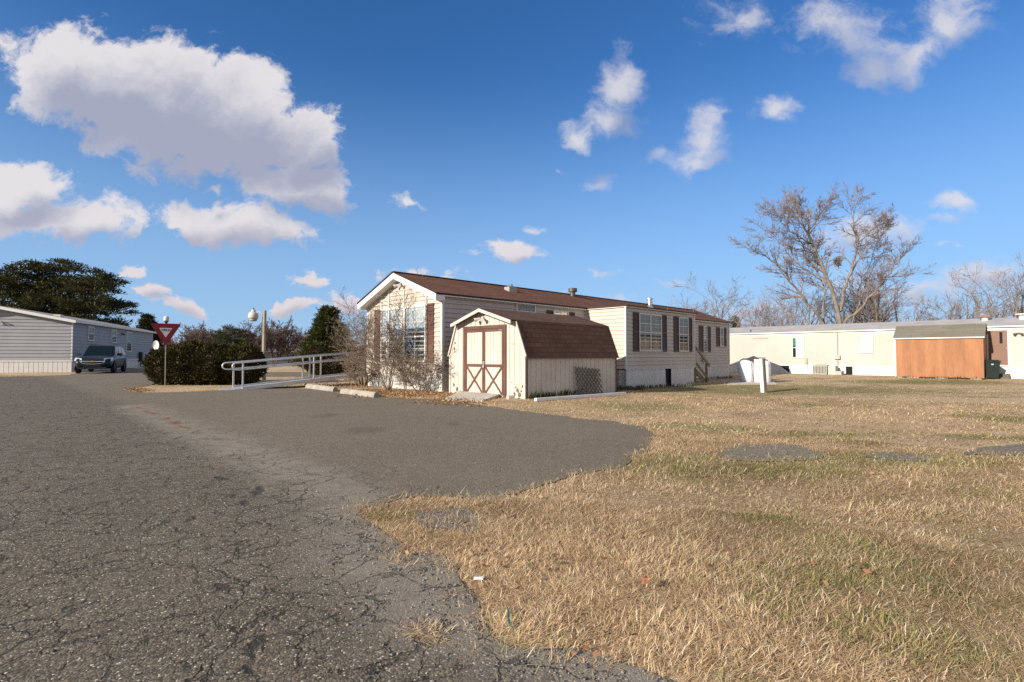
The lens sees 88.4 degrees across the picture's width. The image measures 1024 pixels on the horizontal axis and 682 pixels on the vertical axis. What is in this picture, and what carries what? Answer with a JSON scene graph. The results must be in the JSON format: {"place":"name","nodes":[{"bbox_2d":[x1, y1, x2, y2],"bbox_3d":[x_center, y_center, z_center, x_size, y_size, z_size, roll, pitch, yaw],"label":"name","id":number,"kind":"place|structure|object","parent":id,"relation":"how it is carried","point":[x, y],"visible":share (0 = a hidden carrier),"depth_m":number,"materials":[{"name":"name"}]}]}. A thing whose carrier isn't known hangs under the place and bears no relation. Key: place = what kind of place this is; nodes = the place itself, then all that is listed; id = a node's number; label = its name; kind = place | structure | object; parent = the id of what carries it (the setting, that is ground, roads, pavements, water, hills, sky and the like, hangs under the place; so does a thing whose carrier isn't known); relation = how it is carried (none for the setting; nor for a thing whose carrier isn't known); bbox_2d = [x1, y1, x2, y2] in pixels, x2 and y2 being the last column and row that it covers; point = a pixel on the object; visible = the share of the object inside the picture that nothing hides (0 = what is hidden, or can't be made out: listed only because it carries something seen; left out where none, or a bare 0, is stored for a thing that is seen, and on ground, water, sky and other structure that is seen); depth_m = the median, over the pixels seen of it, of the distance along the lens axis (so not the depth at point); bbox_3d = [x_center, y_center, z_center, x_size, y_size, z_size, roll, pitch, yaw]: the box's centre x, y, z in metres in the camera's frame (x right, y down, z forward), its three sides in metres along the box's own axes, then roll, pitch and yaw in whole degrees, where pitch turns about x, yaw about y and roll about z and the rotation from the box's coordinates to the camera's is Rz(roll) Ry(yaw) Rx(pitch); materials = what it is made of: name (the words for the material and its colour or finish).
{"place":"outdoors","nodes":[
{"label":"outdoors","id":0,"kind":"place"},
{"bbox_2d":[0,365,1023,681],"bbox_3d":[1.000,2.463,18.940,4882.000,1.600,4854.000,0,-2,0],"label":"ground","id":1,"kind":"structure","parent":0,"point":[1008,389],"depth_m":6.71,"materials":[{"name":"beige plant"}]},
{"bbox_2d":[0,260,76,313],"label":"pine tree","id":2,"kind":"object","parent":1,"relation":"on","point":[6,278],"visible":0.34,"depth_m":54.95,"materials":[{"name":"green plant"}]},
{"bbox_2d":[0,257,139,325],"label":"pine tree","id":3,"kind":"object","parent":1,"relation":"on","point":[66,267],"visible":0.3,"depth_m":55.76,"materials":[{"name":"green plant"}]},
{"bbox_2d":[0,306,156,372],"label":"grey mobile home","id":4,"kind":"object","parent":1,"relation":"on","point":[33,341],"visible":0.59,"depth_m":35.65,"materials":[{"name":"grey plastic"}]},
{"bbox_2d":[87,326,93,340],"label":"window","id":5,"kind":"structure","parent":4,"relation":"in","point":[92,328],"depth_m":38.95,"materials":[{"name":"clear glass"}]},
{"bbox_2d":[111,329,116,342],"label":"window","id":6,"kind":"structure","parent":4,"relation":"in","point":[113,333],"depth_m":43.38,"materials":[{"name":"white paint"}]},
{"bbox_2d":[126,331,131,351],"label":"window","id":7,"kind":"structure","parent":4,"relation":"in","point":[128,340],"depth_m":46.93,"materials":[{"name":"white paint"}]},
{"bbox_2d":[50,266,141,326],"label":"pine tree","id":8,"kind":"object","parent":1,"relation":"on","point":[101,300],"visible":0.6,"depth_m":54.59,"materials":[{"name":"green plant"}]},
{"bbox_2d":[133,313,167,349],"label":"evergreen tree","id":9,"kind":"object","parent":1,"relation":"on","point":[146,320],"visible":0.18,"depth_m":69.57,"materials":[{"name":"green plant"}]},
{"bbox_2d":[153,341,160,349],"bbox_3d":[-15.864,0.933,23.613,0.534,1.910,0.176,0,-2,0],"label":"satellite dish","id":10,"kind":"object","parent":1,"relation":"on","point":[156,344],"visible":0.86,"depth_m":23.64,"materials":[{"name":"white paint"}]},
{"bbox_2d":[151,323,179,386],"bbox_3d":[-12.778,0.564,19.398,0.909,2.420,0.067,1,-2,-33],"label":"yield sign","id":11,"kind":"object","parent":1,"relation":"on","point":[165,332],"visible":0.98,"depth_m":19.38,"materials":[{"name":"red metal"}]},
{"bbox_2d":[164,316,168,323],"bbox_3d":[-19.736,0.318,30.002,0.270,3.485,0.263,0,-2,0],"label":"post lamp","id":12,"kind":"object","parent":1,"relation":"on","point":[166,319],"visible":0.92,"depth_m":29.96,"materials":[{"name":"white plastic"}]},
{"bbox_2d":[168,323,215,344],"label":"tree","id":13,"kind":"object","parent":1,"relation":"on","point":[194,335],"visible":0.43,"depth_m":103.79,"materials":[{"name":"brown plant"}]},
{"bbox_2d":[176,321,210,340],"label":"tree","id":14,"kind":"object","parent":1,"relation":"on","point":[185,328],"visible":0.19,"depth_m":120.02,"materials":[{"name":"brown plant"}]},
{"bbox_2d":[141,339,269,385],"bbox_3d":[-12.080,0.876,21.207,4.665,1.915,3.435,0,-2,0],"label":"yew hedge","id":15,"kind":"object","parent":1,"relation":"on","point":[192,362],"visible":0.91,"depth_m":20.10,"materials":[{"name":"green plant"}]},
{"bbox_2d":[204,324,237,343],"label":"tree","id":16,"kind":"object","parent":1,"relation":"on","point":[211,333],"visible":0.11,"depth_m":112.60,"materials":[{"name":"brown plant"}]},
{"bbox_2d":[207,324,249,344],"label":"pine tree","id":17,"kind":"object","parent":1,"relation":"on","point":[239,336],"visible":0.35,"depth_m":99.59,"materials":[{"name":"green plant"}]},
{"bbox_2d":[217,324,258,345],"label":"tree","id":18,"kind":"object","parent":1,"relation":"on","point":[222,326],"visible":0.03,"depth_m":117.44,"materials":[{"name":"brown plant"}]},
{"bbox_2d":[235,320,268,350],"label":"tree","id":19,"kind":"object","parent":1,"relation":"on","point":[252,337],"visible":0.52,"depth_m":103.98,"materials":[{"name":"brown plant"}]},
{"bbox_2d":[248,308,266,379],"bbox_3d":[-11.849,0.182,24.490,0.966,3.460,0.433,-1,-2,18],"label":"street light","id":20,"kind":"object","parent":1,"relation":"on","point":[253,315],"visible":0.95,"depth_m":24.35,"materials":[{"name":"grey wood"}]},
{"bbox_2d":[255,323,289,347],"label":"tree","id":21,"kind":"object","parent":1,"relation":"on","point":[268,329],"visible":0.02,"depth_m":127.42,"materials":[{"name":"brown plant"}]},
{"bbox_2d":[255,322,291,364],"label":"tree","id":22,"kind":"object","parent":1,"relation":"on","point":[272,338],"visible":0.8,"depth_m":108.70,"materials":[{"name":"brown plant"}]},
{"bbox_2d":[259,348,293,364],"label":"mobile home","id":23,"kind":"object","parent":1,"relation":"on","point":[278,361],"visible":0.12,"depth_m":122.11,"materials":[{"name":"grey"}]},
{"bbox_2d":[267,315,307,362],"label":"tree","id":24,"kind":"object","parent":1,"relation":"on","point":[294,339],"visible":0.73,"depth_m":112.35,"materials":[{"name":"brown plant"}]},
{"bbox_2d":[215,350,367,389],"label":"wheelchair ramp","id":25,"kind":"structure","parent":1,"relation":"on","point":[286,382],"depth_m":18.86,"materials":[{"name":"metal"}]},
{"bbox_2d":[289,330,309,355],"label":"tree","id":26,"kind":"object","parent":1,"relation":"on","point":[304,336],"visible":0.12,"depth_m":121.62,"materials":[{"name":"brown plant"}]},
{"bbox_2d":[123,381,501,406],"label":"fallen leaf litter","id":27,"kind":"object","parent":1,"relation":"on","point":[381,392],"visible":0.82,"depth_m":14.99,"materials":[{"name":"brown plant"}]},
{"bbox_2d":[291,304,355,367],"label":"cedar tree","id":28,"kind":"object","parent":1,"relation":"on","point":[318,331],"visible":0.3,"depth_m":41.27,"materials":[{"name":"green plant"}]},
{"bbox_2d":[300,339,365,374],"bbox_3d":[-9.532,0.953,28.513,3.686,2.130,2.465,0,-2,0],"label":"yew shrub","id":29,"kind":"object","parent":1,"relation":"on","point":[333,367],"visible":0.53,"depth_m":27.81,"materials":[{"name":"green plant"}]},
{"bbox_2d":[0,368,670,681],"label":"asphalt drive","id":30,"kind":"structure","parent":1,"relation":"on","point":[94,416],"depth_m":3.48,"materials":[{"name":"grey asphalt"}]},
{"bbox_2d":[74,344,126,372],"bbox_3d":[-26.994,1.127,34.671,2.380,1.880,5.165,1,-2,-27],"label":"parked car","id":31,"kind":"object","parent":30,"relation":"on","point":[112,358],"visible":1,"depth_m":33.60,"materials":[{"name":"teal paint"}]},
{"bbox_2d":[305,384,337,391],"bbox_3d":[-6.320,1.533,17.422,0.208,0.152,2.366,1,-2,-41],"label":"parking stop","id":32,"kind":"object","parent":30,"relation":"on","point":[322,387],"visible":1,"depth_m":17.21,"materials":[{"name":"concrete"}]},
{"bbox_2d":[5,424,669,681],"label":"loose gravel","id":33,"kind":"structure","parent":30,"relation":"on","point":[392,654],"depth_m":2.60,"materials":[{"name":"grey gravel"}]},
{"bbox_2d":[340,388,379,397],"bbox_3d":[-4.356,1.467,14.979,0.208,0.153,2.127,1,-2,-42],"label":"parking stop","id":34,"kind":"object","parent":30,"relation":"on","point":[365,393],"visible":0.97,"depth_m":14.79,"materials":[{"name":"concrete"}]},
{"bbox_2d":[326,310,366,383],"bbox_3d":[-6.027,0.169,20.823,2.741,3.203,3.955,-1,-2,21],"label":"bare bush","id":35,"kind":"object","parent":1,"relation":"on","point":[344,337],"visible":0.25,"depth_m":20.55,"materials":[{"name":"brown plant"}]},
{"bbox_2d":[336,347,381,386],"bbox_3d":[-5.241,0.869,18.897,1.849,1.700,1.766,0,-2,0],"label":"bare bush","id":36,"kind":"object","parent":1,"relation":"on","point":[351,375],"visible":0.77,"depth_m":18.83,"materials":[{"name":"brown plant"}]},
{"bbox_2d":[333,271,432,389],"bbox_3d":[-3.976,-0.391,17.522,3.328,4.145,3.782,-1,-2,19],"label":"bare bush","id":37,"kind":"object","parent":1,"relation":"on","point":[373,343],"visible":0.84,"depth_m":17.09,"materials":[{"name":"brown plant"}]},
{"bbox_2d":[369,334,448,391],"bbox_3d":[-2.980,0.741,16.689,2.923,1.844,3.059,0,-2,0],"label":"bare bush","id":38,"kind":"object","parent":1,"relation":"on","point":[414,363],"visible":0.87,"depth_m":16.35,"materials":[{"name":"brown plant"}]},
{"bbox_2d":[411,508,481,532],"bbox_3d":[-0.448,1.233,3.637,0.497,0.001,0.561,0,-2,0],"label":"broken asphalt patch","id":39,"kind":"object","parent":1,"relation":"on","point":[435,513],"visible":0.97,"depth_m":3.66,"materials":[{"name":"grey asphalt"}]},
{"bbox_2d":[445,391,499,401],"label":"entry slab","id":40,"kind":"structure","parent":1,"relation":"on","point":[475,395],"depth_m":14.10,"materials":[{"name":"concrete"}]},
{"bbox_2d":[474,576,483,579],"bbox_3d":[-0.170,1.196,2.657,0.051,0.012,0.020,0,-2,6],"label":"paper scrap","id":41,"kind":"object","parent":1,"relation":"on","point":[478,578],"visible":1,"depth_m":2.65,"materials":[{"name":"white paper"}]},
{"bbox_2d":[330,487,634,681],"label":"straw tufts","id":42,"kind":"object","parent":1,"relation":"on","point":[420,632],"visible":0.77,"depth_m":2.19,"materials":[{"name":"beige plant"}]},
{"bbox_2d":[506,607,513,629],"bbox_3d":[-0.012,1.179,2.242,0.017,0.032,0.146,0,-2,-11],"label":"green cord","id":43,"kind":"object","parent":1,"relation":"on","point":[508,618],"visible":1,"depth_m":2.24,"materials":[{"name":"fabric"}]},
{"bbox_2d":[506,395,514,399],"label":"block","id":44,"kind":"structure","parent":1,"relation":"on","point":[510,397],"depth_m":13.69,"materials":[{"name":"beige paint"}]},
{"bbox_2d":[447,308,618,398],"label":"storage shed","id":45,"kind":"structure","parent":1,"relation":"on","point":[517,354],"depth_m":14.94,"materials":[{"name":"beige paint"}]},
{"bbox_2d":[465,329,483,392],"bbox_3d":[-1.083,0.589,15.195,0.030,1.837,0.801,2,-2,-44],"label":"door","id":46,"kind":"structure","parent":45,"relation":"in","point":[474,339],"depth_m":15.21,"materials":[{"name":"beige paint"}]},
{"bbox_2d":[483,328,502,394],"bbox_3d":[-0.515,0.574,14.629,0.030,1.837,0.801,2,-2,-44],"label":"door","id":47,"kind":"structure","parent":45,"relation":"in","point":[493,338],"depth_m":14.63,"materials":[{"name":"beige paint"}]},
{"bbox_2d":[357,271,732,391],"bbox_3d":[4.394,-0.138,24.879,21.918,4.561,6.805,2,-2,-44],"label":"mobile home","id":48,"kind":"object","parent":1,"relation":"on","point":[654,344],"visible":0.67,"depth_m":20.43,"materials":[{"name":"beige plastic"}]},
{"bbox_2d":[380,309,387,361],"bbox_3d":[-4.589,-0.200,18.893,0.070,1.870,0.460,2,-2,-44],"label":"window","id":49,"kind":"structure","parent":48,"relation":"in","point":[386,310],"depth_m":18.92,"materials":[{"name":"glass"}]},
{"bbox_2d":[388,307,401,361],"bbox_3d":[-4.073,-0.214,18.371,0.070,1.870,0.890,2,-2,-44],"label":"window","id":50,"kind":"structure","parent":48,"relation":"in","point":[393,309],"depth_m":18.37,"materials":[{"name":"clear glass"}]},
{"bbox_2d":[404,305,426,361],"bbox_3d":[-3.235,-0.237,17.521,0.070,1.870,1.280,2,-2,-44],"label":"window","id":51,"kind":"structure","parent":48,"relation":"in","point":[420,313],"depth_m":17.45,"materials":[{"name":"glass"}]},
{"bbox_2d":[516,303,535,312],"bbox_3d":[0.511,-1.178,19.140,1.050,0.370,0.070,2,-2,-44],"label":"transom window","id":52,"kind":"structure","parent":48,"relation":"in","point":[521,306],"depth_m":19.14,"materials":[{"name":"grey glass"}]},
{"bbox_2d":[553,310,568,314],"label":"window","id":53,"kind":"structure","parent":48,"relation":"in","point":[554,311],"depth_m":20.51,"materials":[{"name":"white paint"}]},
{"bbox_2d":[639,313,662,351],"bbox_3d":[5.654,-0.341,21.453,1.750,1.530,0.070,2,-2,-44],"label":"window","id":54,"kind":"structure","parent":48,"relation":"in","point":[644,323],"depth_m":21.43,"materials":[{"name":"clear glass"}]},
{"bbox_2d":[679,317,688,351],"bbox_3d":[7.627,-0.288,23.390,0.900,1.530,0.070,2,-2,-44],"label":"window","id":55,"kind":"structure","parent":48,"relation":"in","point":[682,325],"depth_m":23.41,"materials":[{"name":"clear glass"}]},
{"bbox_2d":[703,326,707,351],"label":"window","id":56,"kind":"structure","parent":48,"relation":"in","point":[705,327],"depth_m":29.18,"materials":[{"name":"clear glass"}]},
{"bbox_2d":[720,327,723,346],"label":"window","id":57,"kind":"structure","parent":48,"relation":"in","point":[721,336],"depth_m":30.63,"materials":[{"name":"white paint"}]},
{"bbox_2d":[534,392,625,400],"bbox_3d":[1.948,1.487,14.187,3.729,0.096,0.085,1,-2,-43],"label":"downspout","id":58,"kind":"object","parent":1,"relation":"on","point":[575,396],"visible":0.96,"depth_m":13.93,"materials":[{"name":"white paint"}]},
{"bbox_2d":[575,366,602,394],"bbox_3d":[2.271,1.216,15.475,1.246,0.979,0.126,2,-2,-44],"label":"lattice panel","id":59,"kind":"object","parent":1,"relation":"on","point":[588,381],"visible":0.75,"depth_m":15.46,"materials":[{"name":"grey wood"}]},
{"bbox_2d":[640,576,649,584],"bbox_3d":[0.647,1.153,2.541,0.052,0.023,0.062,-28,17,-11],"label":"fallen leaf","id":60,"kind":"object","parent":1,"relation":"on","point":[645,580],"visible":1,"depth_m":2.54,"materials":[{"name":"orange plant"}]},
{"bbox_2d":[330,409,1023,667],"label":"fallen leaf litter","id":61,"kind":"object","parent":1,"relation":"on","point":[619,656],"visible":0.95,"depth_m":2.83,"materials":[{"name":"brown plant"}]},
{"bbox_2d":[668,290,716,313],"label":"bare tree","id":62,"kind":"object","parent":1,"relation":"on","point":[690,304],"visible":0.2,"depth_m":63.14,"materials":[{"name":"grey plant"}]},
{"bbox_2d":[694,345,709,382],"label":"porch steps","id":63,"kind":"structure","parent":1,"relation":"on","point":[700,376],"depth_m":25.86,"materials":[{"name":"brown wood"}]},
{"bbox_2d":[669,270,756,327],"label":"bare tree","id":64,"kind":"object","parent":1,"relation":"on","point":[716,309],"visible":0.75,"depth_m":52.20,"materials":[{"name":"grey plant"}]},
{"bbox_2d":[730,315,739,327],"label":"evergreen tree","id":65,"kind":"object","parent":1,"relation":"on","point":[734,325],"visible":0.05,"depth_m":74.93,"materials":[{"name":"green plant"}]},
{"bbox_2d":[727,380,775,384],"bbox_3d":[11.789,2.062,25.696,2.027,0.085,4.661,-1,-2,27],"label":"tank pad","id":66,"kind":"object","parent":1,"relation":"on","point":[736,382],"visible":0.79,"depth_m":24.67,"materials":[{"name":"concrete"}]},
{"bbox_2d":[736,358,753,381],"bbox_3d":[11.655,1.462,26.315,0.802,1.199,0.800,0,-2,0],"label":"plastic tank","id":67,"kind":"object","parent":66,"relation":"on","point":[745,367],"visible":0.88,"depth_m":26.03,"materials":[{"name":"plastic"}]},
{"bbox_2d":[754,358,770,381],"bbox_3d":[12.412,1.456,26.095,0.800,1.199,0.828,0,-2,0],"label":"plastic tank","id":68,"kind":"object","parent":66,"relation":"on","point":[768,370],"visible":0.33,"depth_m":25.76,"materials":[{"name":"plastic"}]},
{"bbox_2d":[528,375,986,398],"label":"wall weeds","id":69,"kind":"object","parent":1,"relation":"on","point":[619,388],"depth_m":18.51,"materials":[{"name":"plant"}]},
{"bbox_2d":[753,357,766,392],"bbox_3d":[8.975,1.277,19.016,0.441,1.365,0.200,-1,-2,18],"label":"utility post","id":70,"kind":"object","parent":1,"relation":"on","point":[760,367],"visible":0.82,"depth_m":18.96,"materials":[{"name":"white paint"}]},
{"bbox_2d":[731,299,795,326],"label":"bare tree","id":71,"kind":"object","parent":1,"relation":"on","point":[759,325],"visible":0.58,"depth_m":62.11,"materials":[{"name":"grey plant"}]},
{"bbox_2d":[717,444,825,460],"bbox_3d":[3.005,1.302,6.194,1.322,0.001,1.134,0,-2,0],"label":"old pad","id":72,"kind":"object","parent":1,"relation":"on","point":[760,453],"visible":0.95,"depth_m":6.14,"materials":[{"name":"concrete"}]},
{"bbox_2d":[738,287,805,327],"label":"bare tree","id":73,"kind":"object","parent":1,"relation":"on","point":[765,312],"visible":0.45,"depth_m":68.23,"materials":[{"name":"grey plant"}]},
{"bbox_2d":[757,273,838,325],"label":"bare tree","id":74,"kind":"object","parent":1,"relation":"on","point":[798,305],"visible":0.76,"depth_m":57.54,"materials":[{"name":"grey plant"}]},
{"bbox_2d":[812,365,828,374],"bbox_3d":[20.061,1.855,34.176,0.622,0.630,0.820,2,-2,-44],"label":"air conditioner","id":75,"kind":"object","parent":1,"relation":"on","point":[820,369],"visible":0.99,"depth_m":33.93,"materials":[{"name":"grey metal"}]},
{"bbox_2d":[728,181,924,323],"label":"bare tree","id":76,"kind":"object","parent":1,"relation":"on","point":[797,204],"visible":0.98,"depth_m":50.08,"materials":[{"name":"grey plant"}]},
{"bbox_2d":[833,256,843,269],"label":"squirrel nest","id":77,"kind":"object","parent":76,"relation":"on","point":[838,262],"visible":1,"depth_m":50.42,"materials":[{"name":"brown plant"}]},
{"bbox_2d":[828,366,837,374],"bbox_3d":[20.605,1.877,33.779,0.600,0.560,0.420,2,-2,-44],"label":"utility cabinet","id":78,"kind":"object","parent":1,"relation":"on","point":[832,370],"visible":0.93,"depth_m":33.58,"materials":[{"name":"grey metal"}]},
{"bbox_2d":[836,371,843,374],"bbox_3d":[20.816,2.029,33.418,0.600,0.240,0.320,2,-2,-44],"label":"box","id":79,"kind":"object","parent":1,"relation":"on","point":[839,372],"visible":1,"depth_m":33.23,"materials":[{"name":"grey metal"}]},
{"bbox_2d":[809,275,888,324],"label":"bare tree","id":80,"kind":"object","parent":1,"relation":"on","point":[843,311],"visible":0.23,"depth_m":61.12,"materials":[{"name":"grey plant"}]},
{"bbox_2d":[729,313,1023,378],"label":"trailer home","id":81,"kind":"object","parent":1,"relation":"on","point":[857,348],"visible":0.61,"depth_m":33.87,"materials":[{"name":"beige metal"}]},
{"bbox_2d":[792,337,804,357],"bbox_3d":[19.488,0.448,35.828,0.070,1.380,0.790,2,-2,-44],"label":"window","id":82,"kind":"structure","parent":81,"relation":"in","point":[798,349],"depth_m":35.83,"materials":[{"name":"white paint"}]},
{"bbox_2d":[857,335,873,352],"bbox_3d":[22.203,0.204,33.070,0.070,1.120,0.850,2,-2,-44],"label":"window","id":83,"kind":"structure","parent":81,"relation":"in","point":[865,342],"depth_m":33.07,"materials":[{"name":"white paint"}]},
{"bbox_2d":[988,330,1007,364],"bbox_3d":[26.484,0.365,28.677,0.093,1.880,0.760,2,-2,-44],"label":"door","id":84,"kind":"structure","parent":81,"relation":"in","point":[997,340],"depth_m":28.67,"materials":[{"name":"brown paint"}]},
{"bbox_2d":[819,258,935,322],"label":"bare tree","id":85,"kind":"object","parent":1,"relation":"on","point":[877,311],"visible":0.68,"depth_m":53.50,"materials":[{"name":"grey plant"}]},
{"bbox_2d":[842,292,920,321],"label":"bare tree","id":86,"kind":"object","parent":1,"relation":"on","point":[883,309],"visible":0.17,"depth_m":65.18,"materials":[{"name":"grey plant"}]},
{"bbox_2d":[826,254,942,322],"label":"bare tree","id":87,"kind":"object","parent":1,"relation":"on","point":[871,309],"visible":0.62,"depth_m":53.69,"materials":[{"name":"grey plant"}]},
{"bbox_2d":[865,452,938,460],"bbox_3d":[4.350,1.294,5.925,0.809,0.001,0.545,0,-2,0],"label":"old pad","id":88,"kind":"object","parent":1,"relation":"on","point":[887,456],"visible":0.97,"depth_m":5.89,"materials":[{"name":"concrete"}]},
{"bbox_2d":[884,296,954,320],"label":"bare tree","id":89,"kind":"object","parent":1,"relation":"on","point":[941,305],"visible":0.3,"depth_m":74.51,"materials":[{"name":"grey plant"}]},
{"bbox_2d":[893,323,987,379],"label":"plywood shed","id":90,"kind":"structure","parent":1,"relation":"on","point":[950,351],"depth_m":28.91,"materials":[{"name":"brown wood"}]},
{"bbox_2d":[911,262,1023,319],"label":"bare tree","id":91,"kind":"object","parent":1,"relation":"on","point":[977,302],"visible":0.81,"depth_m":52.62,"materials":[{"name":"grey plant"}]},
{"bbox_2d":[922,285,1018,319],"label":"bare tree","id":92,"kind":"object","parent":1,"relation":"on","point":[967,309],"visible":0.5,"depth_m":57.51,"materials":[{"name":"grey plant"}]},
{"bbox_2d":[985,360,1000,378],"bbox_3d":[25.519,1.505,28.109,0.700,1.010,0.847,-1,-2,25],"label":"trash bin","id":93,"kind":"object","parent":1,"relation":"on","point":[992,367],"visible":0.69,"depth_m":27.79,"materials":[{"name":"green plastic"}]},
{"bbox_2d":[963,444,1023,454],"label":"old pad","id":94,"kind":"object","parent":1,"relation":"on","point":[1017,448],"visible":0.97,"depth_m":6.26,"materials":[{"name":"concrete"}]},
{"bbox_2d":[972,249,1023,317],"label":"bare tree","id":95,"kind":"object","parent":1,"relation":"on","point":[1017,309],"visible":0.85,"depth_m":48.88,"materials":[{"name":"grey plant"}]},
{"bbox_2d":[988,374,1009,378],"bbox_3d":[26.249,1.942,28.372,0.780,0.350,0.850,2,-2,-44],"label":"door step","id":96,"kind":"object","parent":1,"relation":"on","point":[1004,376],"depth_m":28.09,"materials":[{"name":"beige concrete"}]},
{"bbox_2d":[0,0,1023,345],"label":"sky","id":97,"kind":"structure","parent":0,"point":[224,159],"materials":[{"name":"blue"}]}
]}

